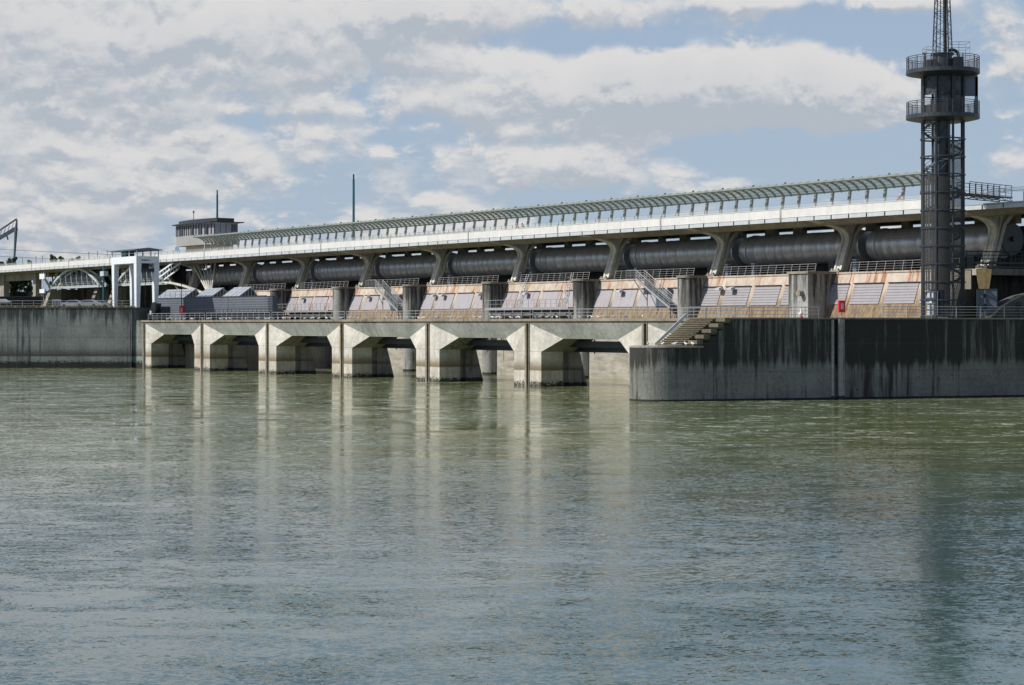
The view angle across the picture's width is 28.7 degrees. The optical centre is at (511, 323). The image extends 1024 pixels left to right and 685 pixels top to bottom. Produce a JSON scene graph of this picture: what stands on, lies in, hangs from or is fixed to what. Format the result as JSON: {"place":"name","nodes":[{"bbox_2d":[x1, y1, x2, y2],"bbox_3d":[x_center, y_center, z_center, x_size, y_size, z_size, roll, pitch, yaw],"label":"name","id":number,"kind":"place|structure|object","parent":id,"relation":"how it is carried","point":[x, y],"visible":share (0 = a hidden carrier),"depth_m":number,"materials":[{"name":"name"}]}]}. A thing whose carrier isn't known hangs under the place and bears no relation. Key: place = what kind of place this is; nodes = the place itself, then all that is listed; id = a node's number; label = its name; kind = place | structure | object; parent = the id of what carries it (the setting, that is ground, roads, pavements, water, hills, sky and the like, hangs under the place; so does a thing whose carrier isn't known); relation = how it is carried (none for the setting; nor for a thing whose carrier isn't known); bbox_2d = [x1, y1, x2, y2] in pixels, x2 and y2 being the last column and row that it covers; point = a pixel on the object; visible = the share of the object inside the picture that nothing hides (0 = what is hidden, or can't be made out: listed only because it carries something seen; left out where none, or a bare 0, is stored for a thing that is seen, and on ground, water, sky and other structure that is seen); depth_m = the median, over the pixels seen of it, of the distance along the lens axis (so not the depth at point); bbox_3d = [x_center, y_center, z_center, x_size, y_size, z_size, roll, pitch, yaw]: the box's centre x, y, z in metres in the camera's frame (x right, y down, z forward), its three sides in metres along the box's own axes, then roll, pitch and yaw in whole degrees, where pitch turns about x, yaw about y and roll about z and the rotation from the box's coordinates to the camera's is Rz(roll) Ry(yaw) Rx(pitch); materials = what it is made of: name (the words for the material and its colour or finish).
{"place":"outdoors","nodes":[
{"label":"outdoors","id":0,"kind":"place"},
{"bbox_2d":[0,218,17,256],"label":"crane","id":1,"kind":"object","parent":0,"point":[10,231],"visible":0.84,"depth_m":639.70,"materials":[{"name":"blue paint"}]},
{"bbox_2d":[49,254,57,289],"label":"tree","id":2,"kind":"object","parent":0,"point":[53,259],"visible":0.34,"depth_m":639.29,"materials":[{"name":"green plant"}]},
{"bbox_2d":[3,249,120,254],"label":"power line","id":3,"kind":"object","parent":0,"point":[59,252],"visible":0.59,"depth_m":559.95,"materials":[{"name":"paint"}]},
{"bbox_2d":[0,256,85,259],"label":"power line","id":4,"kind":"object","parent":3,"relation":"hanging from","point":[46,258],"visible":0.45,"depth_m":559.95,"materials":[{"name":"paint"}]},
{"bbox_2d":[0,368,1023,684],"bbox_3d":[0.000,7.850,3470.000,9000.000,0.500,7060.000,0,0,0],"label":"water","id":5,"kind":"structure","parent":0,"point":[190,526],"depth_m":72.11,"materials":[{"name":"green liquid"}]},
{"bbox_2d":[0,307,148,367],"bbox_3d":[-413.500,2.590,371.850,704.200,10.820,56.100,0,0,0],"label":"quay wall","id":6,"kind":"structure","parent":5,"relation":"in","point":[71,337],"depth_m":345.00,"materials":[{"name":"concrete"}]},
{"bbox_2d":[0,301,133,306],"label":"quay railing","id":7,"kind":"object","parent":6,"relation":"on","point":[33,303],"visible":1,"depth_m":346.58,"materials":[{"name":"metal"}]},
{"bbox_2d":[0,305,135,307],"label":"grass","id":8,"kind":"structure","parent":6,"relation":"on","point":[68,306],"depth_m":346.08,"materials":[{"name":"green plant"}]},
{"bbox_2d":[141,318,688,386],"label":"weir bridge","id":9,"kind":"structure","parent":5,"relation":"in","point":[547,352],"depth_m":269.76,"materials":[{"name":"concrete"}]},
{"bbox_2d":[148,313,204,319],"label":"railing","id":10,"kind":"object","parent":9,"relation":"on","point":[175,315],"visible":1,"depth_m":333.85,"materials":[{"name":"metal"}]},
{"bbox_2d":[206,312,269,319],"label":"railing","id":11,"kind":"object","parent":9,"relation":"on","point":[253,317],"visible":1,"depth_m":312.33,"materials":[{"name":"metal"}]},
{"bbox_2d":[182,335,331,368],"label":"hall platform","id":12,"kind":"structure","parent":9,"relation":"attached to","point":[322,357],"depth_m":341.12,"materials":[{"name":"concrete"}]},
{"bbox_2d":[148,302,169,319],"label":"winch","id":13,"kind":"object","parent":12,"relation":"on","point":[156,307],"visible":0.88,"depth_m":351.59,"materials":[{"name":"grey metal"}]},
{"bbox_2d":[179,306,184,312],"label":"lifebuoy box","id":14,"kind":"object","parent":12,"relation":"on","point":[181,309],"visible":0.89,"depth_m":360.68,"materials":[{"name":"metal"}]},
{"bbox_2d":[181,283,183,319],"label":"lamp post","id":15,"kind":"object","parent":12,"relation":"on","point":[181,298],"visible":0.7,"depth_m":363.17,"materials":[{"name":"metal"}]},
{"bbox_2d":[158,287,276,319],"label":"hall","id":16,"kind":"structure","parent":12,"relation":"on","point":[221,299],"depth_m":354.95,"materials":[{"name":"grey metal"}]},
{"bbox_2d":[175,291,196,297],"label":"roof railing","id":17,"kind":"object","parent":16,"relation":"on","point":[184,294],"visible":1,"depth_m":366.86,"materials":[{"name":"metal"}]},
{"bbox_2d":[192,308,267,319],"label":"railing","id":18,"kind":"object","parent":12,"relation":"on","point":[223,314],"visible":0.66,"depth_m":335.10,"materials":[{"name":"metal"}]},
{"bbox_2d":[272,311,344,319],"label":"railing","id":19,"kind":"object","parent":9,"relation":"on","point":[319,314],"visible":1,"depth_m":291.11,"materials":[{"name":"metal"}]},
{"bbox_2d":[346,310,430,318],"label":"railing","id":20,"kind":"object","parent":9,"relation":"on","point":[393,316],"visible":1,"depth_m":272.47,"materials":[{"name":"metal"}]},
{"bbox_2d":[433,309,530,318],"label":"railing","id":21,"kind":"object","parent":9,"relation":"on","point":[440,313],"visible":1,"depth_m":257.83,"materials":[{"name":"metal"}]},
{"bbox_2d":[533,308,647,318],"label":"railing","id":22,"kind":"object","parent":9,"relation":"on","point":[578,312],"visible":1,"depth_m":236.60,"materials":[{"name":"metal"}]},
{"bbox_2d":[651,307,787,317],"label":"railing","id":23,"kind":"object","parent":9,"relation":"on","point":[727,314],"visible":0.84,"depth_m":213.46,"materials":[{"name":"metal"}]},
{"bbox_2d":[78,226,1023,379],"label":"dam","id":24,"kind":"structure","parent":5,"relation":"in","point":[865,292],"depth_m":273.81,"materials":[{"name":"concrete"}]},
{"bbox_2d":[108,248,161,307],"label":"lock gantry","id":25,"kind":"object","parent":24,"relation":"on","point":[138,265],"visible":0.96,"depth_m":354.93,"materials":[{"name":"white metal"}]},
{"bbox_2d":[169,272,203,288],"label":"strut pier","id":26,"kind":"structure","parent":24,"relation":"attached to","point":[189,275],"depth_m":404.80,"materials":[{"name":"concrete"}]},
{"bbox_2d":[203,264,262,290],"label":"gate cylinder","id":27,"kind":"object","parent":24,"relation":"on","point":[225,277],"visible":0.72,"depth_m":390.24,"materials":[{"name":"metal"}]},
{"bbox_2d":[243,283,285,290],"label":"walkway railing","id":28,"kind":"object","parent":24,"relation":"on","point":[267,285],"visible":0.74,"depth_m":370.57,"materials":[{"name":"metal"}]},
{"bbox_2d":[256,260,320,288],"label":"gate cylinder","id":29,"kind":"object","parent":24,"relation":"on","point":[276,274],"visible":0.72,"depth_m":371.15,"materials":[{"name":"metal"}]},
{"bbox_2d":[277,303,332,337],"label":"railing","id":30,"kind":"object","parent":24,"relation":"attached to","point":[299,311],"visible":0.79,"depth_m":346.90,"materials":[{"name":"metal"}]},
{"bbox_2d":[310,280,314,288],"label":"cabinet","id":31,"kind":"object","parent":24,"relation":"on","point":[313,286],"visible":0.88,"depth_m":356.88,"materials":[{"name":"metal"}]},
{"bbox_2d":[300,281,348,288],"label":"walkway railing","id":32,"kind":"object","parent":24,"relation":"on","point":[324,282],"visible":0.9,"depth_m":350.42,"materials":[{"name":"metal"}]},
{"bbox_2d":[314,257,385,286],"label":"gate cylinder","id":33,"kind":"object","parent":24,"relation":"on","point":[332,271],"visible":0.8,"depth_m":351.12,"materials":[{"name":"metal"}]},
{"bbox_2d":[368,280,402,318],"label":"metal stair","id":34,"kind":"object","parent":24,"relation":"attached to","point":[395,301],"visible":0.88,"depth_m":325.92,"materials":[{"name":"metal"}]},
{"bbox_2d":[365,278,418,285],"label":"walkway railing","id":35,"kind":"object","parent":24,"relation":"on","point":[395,283],"visible":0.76,"depth_m":329.27,"materials":[{"name":"metal"}]},
{"bbox_2d":[379,253,458,285],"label":"gate cylinder","id":36,"kind":"object","parent":24,"relation":"on","point":[404,268],"visible":0.77,"depth_m":331.17,"materials":[{"name":"metal"}]},
{"bbox_2d":[448,275,452,284],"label":"cabinet","id":37,"kind":"object","parent":24,"relation":"on","point":[450,280],"visible":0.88,"depth_m":317.39,"materials":[{"name":"grey metal"}]},
{"bbox_2d":[437,275,498,284],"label":"walkway railing","id":38,"kind":"object","parent":24,"relation":"on","point":[470,278],"visible":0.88,"depth_m":310.08,"materials":[{"name":"metal"}]},
{"bbox_2d":[452,248,541,283],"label":"gate cylinder","id":39,"kind":"object","parent":24,"relation":"on","point":[483,265],"visible":0.77,"depth_m":311.28,"materials":[{"name":"metal"}]},
{"bbox_2d":[0,191,1023,288],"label":"road bridge","id":40,"kind":"structure","parent":24,"relation":"on","point":[848,222],"depth_m":280.33,"materials":[{"name":"concrete"}]},
{"bbox_2d":[49,268,119,288],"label":"arched gate","id":41,"kind":"structure","parent":40,"relation":"attached to","point":[75,279],"depth_m":441.95,"materials":[{"name":"white metal"}]},
{"bbox_2d":[118,265,185,285],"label":"arched gate","id":42,"kind":"structure","parent":40,"relation":"attached to","point":[179,276],"depth_m":407.30,"materials":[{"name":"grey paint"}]},
{"bbox_2d":[159,262,215,292],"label":"truss ramp","id":43,"kind":"structure","parent":40,"relation":"attached to","point":[206,285],"depth_m":393.18,"materials":[{"name":"white metal"}]},
{"bbox_2d":[172,211,243,251],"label":"control building","id":44,"kind":"structure","parent":40,"relation":"on","point":[186,230],"depth_m":398.26,"materials":[{"name":"paint"}]},
{"bbox_2d":[216,190,217,217],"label":"mast","id":45,"kind":"object","parent":44,"relation":"on","point":[217,205],"visible":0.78,"depth_m":396.31,"materials":[{"name":"grey metal"}]},
{"bbox_2d":[352,174,354,239],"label":"mast","id":46,"kind":"object","parent":40,"relation":"on","point":[353,199],"visible":0.78,"depth_m":349.28,"materials":[{"name":"grey metal"}]},
{"bbox_2d":[382,230,477,237],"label":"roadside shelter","id":47,"kind":"object","parent":40,"relation":"on","point":[426,234],"visible":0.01,"depth_m":334.29,"materials":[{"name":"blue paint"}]},
{"bbox_2d":[3,186,1023,264],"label":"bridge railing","id":48,"kind":"object","parent":40,"relation":"on","point":[849,202],"visible":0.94,"depth_m":280.96,"materials":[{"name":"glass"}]},
{"bbox_2d":[192,170,931,250],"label":"glass canopy","id":49,"kind":"object","parent":40,"relation":"on","point":[832,186],"visible":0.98,"depth_m":276.77,"materials":[{"name":"green metal"}]},
{"bbox_2d":[519,272,524,281],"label":"cabinet","id":50,"kind":"object","parent":24,"relation":"on","point":[521,274],"visible":0.76,"depth_m":300.23,"materials":[{"name":"grey metal"}]},
{"bbox_2d":[485,299,572,339],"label":"gallery","id":51,"kind":"object","parent":24,"relation":"attached to","point":[528,307],"visible":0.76,"depth_m":287.77,"materials":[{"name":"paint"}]},
{"bbox_2d":[516,275,528,307],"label":"ladder","id":52,"kind":"object","parent":51,"relation":"on","point":[522,289],"visible":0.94,"depth_m":295.49,"materials":[{"name":"metal"}]},
{"bbox_2d":[561,273,573,306],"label":"ladder","id":53,"kind":"object","parent":51,"relation":"on","point":[567,289],"visible":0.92,"depth_m":285.58,"materials":[{"name":"metal"}]},
{"bbox_2d":[529,272,534,281],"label":"cabinet","id":54,"kind":"object","parent":24,"relation":"on","point":[533,278],"visible":0.88,"depth_m":297.96,"materials":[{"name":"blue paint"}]},
{"bbox_2d":[520,272,589,281],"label":"walkway railing","id":55,"kind":"object","parent":24,"relation":"on","point":[555,275],"visible":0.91,"depth_m":290.86,"materials":[{"name":"metal"}]},
{"bbox_2d":[535,243,635,280],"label":"gate cylinder","id":56,"kind":"object","parent":24,"relation":"on","point":[566,261],"visible":0.78,"depth_m":291.20,"materials":[{"name":"metal"}]},
{"bbox_2d":[626,270,676,317],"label":"metal stair","id":57,"kind":"object","parent":24,"relation":"attached to","point":[663,296],"visible":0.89,"depth_m":266.03,"materials":[{"name":"metal"}]},
{"bbox_2d":[614,268,694,278],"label":"walkway railing","id":58,"kind":"object","parent":24,"relation":"on","point":[662,271],"visible":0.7,"depth_m":268.44,"materials":[{"name":"metal"}]},
{"bbox_2d":[629,237,745,277],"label":"gate cylinder","id":59,"kind":"object","parent":24,"relation":"on","point":[676,254],"visible":0.84,"depth_m":271.15,"materials":[{"name":"metal"}]},
{"bbox_2d":[724,264,731,275],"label":"cabinet","id":60,"kind":"object","parent":24,"relation":"on","point":[727,267],"visible":0.88,"depth_m":259.51,"materials":[{"name":"grey metal"}]},
{"bbox_2d":[751,263,757,274],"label":"cabinet","id":61,"kind":"object","parent":24,"relation":"on","point":[755,265],"visible":0.88,"depth_m":255.11,"materials":[{"name":"grey metal"}]},
{"bbox_2d":[723,264,815,274],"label":"walkway railing","id":62,"kind":"object","parent":24,"relation":"on","point":[768,268],"visible":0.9,"depth_m":251.00,"materials":[{"name":"metal"}]},
{"bbox_2d":[738,229,871,273],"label":"gate cylinder","id":63,"kind":"object","parent":24,"relation":"on","point":[782,250],"visible":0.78,"depth_m":251.00,"materials":[{"name":"metal"}]},
{"bbox_2d":[852,259,859,271],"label":"cabinet","id":64,"kind":"object","parent":24,"relation":"on","point":[855,266],"visible":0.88,"depth_m":239.35,"materials":[{"name":"grey metal"}]},
{"bbox_2d":[850,258,955,270],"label":"walkway railing","id":65,"kind":"object","parent":24,"relation":"on","point":[887,263],"visible":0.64,"depth_m":233.12,"materials":[{"name":"metal"}]},
{"bbox_2d":[866,222,1023,269],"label":"gate cylinder","id":66,"kind":"object","parent":24,"relation":"on","point":[888,244],"visible":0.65,"depth_m":233.82,"materials":[{"name":"metal"}]},
{"bbox_2d":[965,269,971,289],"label":"service door","id":67,"kind":"structure","parent":24,"relation":"attached to","point":[968,279],"depth_m":213.92,"materials":[{"name":"paint"}]},
{"bbox_2d":[965,270,970,288],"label":"door leaf","id":68,"kind":"structure","parent":67,"relation":"in","point":[967,272],"depth_m":213.94,"materials":[{"name":"beige"}]},
{"bbox_2d":[629,317,1023,401],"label":"river wall","id":69,"kind":"structure","parent":5,"relation":"in","point":[743,358],"depth_m":201.47,"materials":[{"name":"concrete"}]},
{"bbox_2d":[654,314,730,345],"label":"river steps","id":70,"kind":"structure","parent":69,"relation":"on","point":[687,331],"depth_m":199.41,"materials":[{"name":"concrete"}]},
{"bbox_2d":[688,306,818,317],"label":"wall railing","id":71,"kind":"object","parent":69,"relation":"on","point":[749,310],"depth_m":202.69,"materials":[{"name":"metal"}]},
{"bbox_2d":[798,308,802,317],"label":"bollard","id":72,"kind":"object","parent":69,"relation":"on","point":[800,313],"visible":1,"depth_m":200.49,"materials":[{"name":"white paint"}]},
{"bbox_2d":[838,300,844,317],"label":"lifebuoy box","id":73,"kind":"object","parent":69,"relation":"on","point":[841,306],"visible":1,"depth_m":201.90,"materials":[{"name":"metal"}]},
{"bbox_2d":[882,306,1023,317],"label":"wall railing","id":74,"kind":"object","parent":69,"relation":"on","point":[956,309],"depth_m":206.27,"materials":[{"name":"metal"}]},
{"bbox_2d":[981,290,988,317],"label":"signal","id":75,"kind":"object","parent":69,"relation":"on","point":[984,305],"visible":0.88,"depth_m":210.41,"materials":[{"name":"metal"}]},
{"bbox_2d":[976,289,997,317],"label":"switch cabin","id":76,"kind":"object","parent":69,"relation":"on","point":[991,299],"visible":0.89,"depth_m":211.75,"materials":[{"name":"grey metal"}]},
{"bbox_2d":[978,292,996,316],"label":"door","id":77,"kind":"structure","parent":76,"relation":"in","point":[992,296],"depth_m":211.75,"materials":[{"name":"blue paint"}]},
{"bbox_2d":[1015,302,1020,317],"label":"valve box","id":78,"kind":"object","parent":69,"relation":"on","point":[1017,304],"visible":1,"depth_m":210.02,"materials":[{"name":"grey metal"}]},
{"bbox_2d":[0,0,1023,291],"label":"sky","id":79,"kind":"structure","parent":0,"point":[121,121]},
{"bbox_2d":[906,0,979,317],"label":"observation tower","id":80,"kind":"structure","parent":0,"point":[949,83],"depth_m":207.71,"materials":[{"name":"grey metal"}]},
{"bbox_2d":[925,291,937,314],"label":"door","id":81,"kind":"structure","parent":80,"relation":"in","point":[930,294],"depth_m":208.01,"materials":[{"name":"grey paint"}]},
{"bbox_2d":[957,181,1012,201],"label":"footbridge","id":82,"kind":"object","parent":80,"relation":"attached to","point":[982,195],"visible":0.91,"depth_m":213.53,"materials":[{"name":"grey metal"}]},
{"bbox_2d":[960,251,1023,267],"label":"footbridge","id":83,"kind":"object","parent":80,"relation":"attached to","point":[992,262],"visible":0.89,"depth_m":210.34,"materials":[{"name":"grey metal"}]},
{"bbox_3d":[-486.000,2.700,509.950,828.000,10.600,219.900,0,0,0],"label":"bank","id":84,"kind":"structure","parent":0,"visible":0},
{"bbox_2d":[6,256,17,288],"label":"tree","id":85,"kind":"object","parent":84,"relation":"on","point":[13,260],"visible":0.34,"depth_m":559.59,"materials":[{"name":"green plant"}]},
{"bbox_2d":[9,281,24,295],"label":"tree","id":86,"kind":"object","parent":84,"relation":"on","point":[13,291],"visible":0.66,"depth_m":498.93,"materials":[{"name":"green plant"}]},
{"bbox_2d":[22,280,32,291],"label":"tree","id":87,"kind":"object","parent":84,"relation":"on","point":[29,288],"visible":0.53,"depth_m":504.69,"materials":[{"name":"green plant"}]},
{"bbox_2d":[39,272,45,306],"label":"signal mast","id":88,"kind":"object","parent":84,"relation":"on","point":[41,277],"visible":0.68,"depth_m":454.22,"materials":[{"name":"metal"}]},
{"bbox_2d":[0,273,85,304],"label":"approach span","id":89,"kind":"object","parent":84,"relation":"on","point":[4,284],"visible":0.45,"depth_m":478.04,"materials":[{"name":"concrete"}]},
{"bbox_2d":[42,272,80,306],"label":"strut pier","id":90,"kind":"structure","parent":84,"relation":"on","point":[64,295],"depth_m":466.96,"materials":[{"name":"concrete"}]},
{"bbox_2d":[86,269,120,306],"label":"strut pier","id":91,"kind":"structure","parent":84,"relation":"on","point":[98,293],"depth_m":441.86,"materials":[{"name":"concrete"}]},
{"bbox_2d":[100,266,107,300],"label":"teal mast","id":92,"kind":"object","parent":84,"relation":"on","point":[103,273],"visible":0.68,"depth_m":419.82,"materials":[{"name":"metal"}]},
{"bbox_2d":[107,268,148,307],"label":"strut pier","id":93,"kind":"structure","parent":84,"relation":"on","point":[123,294],"depth_m":433.95,"materials":[{"name":"concrete"}]},
{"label":"quay road","id":94,"kind":"structure","parent":0,"visible":0},
{"bbox_2d":[0,296,43,306],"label":"storage skip","id":95,"kind":"object","parent":94,"relation":"on","point":[26,299],"visible":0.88,"depth_m":360.87,"materials":[{"name":"grey metal"}]},
{"bbox_2d":[52,300,60,304],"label":"site cabinet","id":96,"kind":"object","parent":94,"relation":"on","point":[56,301],"visible":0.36,"depth_m":351.68,"materials":[{"name":"white metal"}]},
{"bbox_2d":[61,300,79,304],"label":"parked car","id":97,"kind":"object","parent":94,"relation":"on","point":[71,301],"visible":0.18,"depth_m":361.14,"materials":[{"name":"white paint"}]},
{"bbox_2d":[75,300,100,306],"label":"parked car","id":98,"kind":"object","parent":94,"relation":"on","point":[89,301],"visible":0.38,"depth_m":357.16,"materials":[{"name":"silver metal"}]},
{"bbox_2d":[88,300,109,306],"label":"parked car","id":99,"kind":"object","parent":94,"relation":"on","point":[101,301],"visible":0.24,"depth_m":365.32,"materials":[{"name":"white paint"}]},
{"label":"river platform","id":100,"kind":"structure","parent":0,"visible":0},
{"bbox_2d":[976,269,991,288],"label":"corbel","id":101,"kind":"object","parent":100,"relation":"on","point":[984,278],"visible":0.61,"depth_m":218.40,"materials":[{"name":"concrete"}]},
{"bbox_2d":[986,293,1023,317],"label":"wing wall","id":102,"kind":"structure","parent":100,"relation":"on","point":[1009,302],"depth_m":211.17,"materials":[{"name":"concrete"}]}
]}

